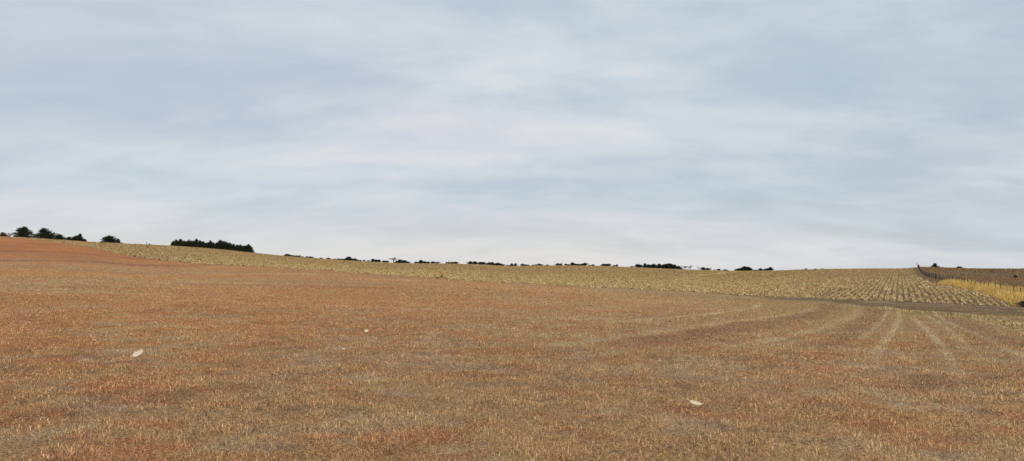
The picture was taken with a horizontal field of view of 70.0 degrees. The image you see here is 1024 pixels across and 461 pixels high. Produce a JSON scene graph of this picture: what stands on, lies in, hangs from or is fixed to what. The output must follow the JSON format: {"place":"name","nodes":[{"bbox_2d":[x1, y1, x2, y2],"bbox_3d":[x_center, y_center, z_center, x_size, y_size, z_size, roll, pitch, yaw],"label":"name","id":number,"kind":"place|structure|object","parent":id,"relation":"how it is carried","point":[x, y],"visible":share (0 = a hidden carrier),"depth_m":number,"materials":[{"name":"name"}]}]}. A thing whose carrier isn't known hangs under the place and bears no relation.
{"place":"outdoors","nodes":[
{"label":"outdoors","id":0,"kind":"place"},
{"bbox_2d":[0,237,1023,460],"bbox_3d":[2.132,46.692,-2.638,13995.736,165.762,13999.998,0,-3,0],"label":"ground","id":1,"kind":"structure","parent":0,"point":[42,245],"depth_m":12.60,"materials":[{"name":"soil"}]},
{"bbox_2d":[7,226,38,237],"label":"cedar tree","id":2,"kind":"object","parent":1,"relation":"on","point":[23,231],"visible":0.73,"depth_m":234.40,"materials":[{"name":"green plant"}]},
{"bbox_2d":[31,227,56,238],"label":"cedar tree","id":3,"kind":"object","parent":1,"relation":"on","point":[44,233],"visible":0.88,"depth_m":244.63,"materials":[{"name":"green plant"}]},
{"bbox_2d":[54,234,65,239],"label":"cedar tree","id":4,"kind":"object","parent":1,"relation":"on","point":[60,236],"visible":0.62,"depth_m":251.87,"materials":[{"name":"green plant"}]},
{"bbox_2d":[77,233,86,240],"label":"cedar tree","id":5,"kind":"object","parent":1,"relation":"on","point":[80,236],"visible":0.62,"depth_m":260.24,"materials":[{"name":"green plant"}]},
{"bbox_2d":[100,235,119,242],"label":"cedar tree","id":6,"kind":"object","parent":1,"relation":"on","point":[109,239],"visible":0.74,"depth_m":270.23,"materials":[{"name":"green plant"}]},
{"bbox_2d":[130,349,142,356],"bbox_3d":[-6.941,2.279,13.501,0.262,0.103,0.050,-32,-26,-18],"label":"corn husk","id":7,"kind":"object","parent":1,"relation":"on","point":[137,353],"visible":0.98,"depth_m":13.52,"materials":[{"name":"beige plant"}]},
{"bbox_2d":[180,240,189,246],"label":"cedar tree","id":8,"kind":"object","parent":1,"relation":"on","point":[183,243],"visible":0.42,"depth_m":305.36,"materials":[{"name":"green plant"}]},
{"bbox_2d":[189,240,196,246],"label":"cedar tree","id":9,"kind":"object","parent":1,"relation":"on","point":[192,244],"visible":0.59,"depth_m":308.33,"materials":[{"name":"green plant"}]},
{"bbox_2d":[193,238,202,246],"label":"cedar tree","id":10,"kind":"object","parent":1,"relation":"on","point":[196,242],"visible":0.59,"depth_m":311.62,"materials":[{"name":"green plant"}]},
{"bbox_2d":[198,241,207,247],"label":"cedar tree","id":11,"kind":"object","parent":1,"relation":"on","point":[202,243],"visible":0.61,"depth_m":312.30,"materials":[{"name":"green plant"}]},
{"bbox_2d":[207,240,215,248],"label":"cedar tree","id":12,"kind":"object","parent":1,"relation":"on","point":[210,244],"visible":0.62,"depth_m":315.15,"materials":[{"name":"green plant"}]},
{"bbox_2d":[215,240,225,249],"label":"cedar tree","id":13,"kind":"object","parent":1,"relation":"on","point":[219,245],"visible":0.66,"depth_m":318.48,"materials":[{"name":"green plant"}]},
{"bbox_2d":[225,243,234,250],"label":"cedar tree","id":14,"kind":"object","parent":1,"relation":"on","point":[230,246],"visible":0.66,"depth_m":322.21,"materials":[{"name":"green plant"}]},
{"bbox_2d":[235,244,244,251],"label":"cedar tree","id":15,"kind":"object","parent":1,"relation":"on","point":[240,247],"visible":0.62,"depth_m":325.90,"materials":[{"name":"green plant"}]},
{"bbox_2d":[246,244,253,252],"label":"cedar tree","id":16,"kind":"object","parent":1,"relation":"on","point":[248,249],"visible":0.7,"depth_m":328.96,"materials":[{"name":"green plant"}]},
{"bbox_2d":[0,236,1018,306],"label":"corn stubble","id":17,"kind":"object","parent":1,"relation":"on","point":[679,283],"visible":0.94,"depth_m":184.91,"materials":[{"name":"beige plant"}]},
{"bbox_2d":[687,399,703,404],"bbox_3d":[2.123,1.996,8.505,0.211,0.066,0.052,9,38,11],"label":"corn husk","id":18,"kind":"object","parent":1,"relation":"on","point":[695,402],"visible":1,"depth_m":8.52,"materials":[{"name":"beige plant"}]},
{"bbox_2d":[910,267,1023,305],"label":"tall grass","id":19,"kind":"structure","parent":1,"relation":"on","point":[1010,295],"depth_m":106.83,"materials":[{"name":"yellow plant"}]},
{"bbox_2d":[916,262,1020,291],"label":"wire fence","id":20,"kind":"object","parent":1,"relation":"on","point":[926,273],"visible":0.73,"depth_m":160.27,"materials":[{"name":"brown wood"}]},
{"bbox_2d":[920,266,1023,287],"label":"pasture grass","id":21,"kind":"structure","parent":1,"relation":"on","point":[1008,279],"depth_m":206.73,"materials":[{"name":"brown plant"}]},
{"bbox_2d":[1014,301,1023,306],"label":"shrub","id":22,"kind":"object","parent":1,"relation":"on","point":[1021,304],"visible":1,"depth_m":80.93,"materials":[{"name":"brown plant"}]},
{"bbox_2d":[0,0,1023,270],"label":"sky","id":23,"kind":"structure","parent":0,"point":[730,135],"materials":[{"name":"grey"}]},
{"bbox_2d":[818,303,1023,330],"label":"dirt track","id":24,"kind":"structure","parent":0,"point":[987,318],"depth_m":38.12,"materials":[{"name":"brown soil"}]}
]}

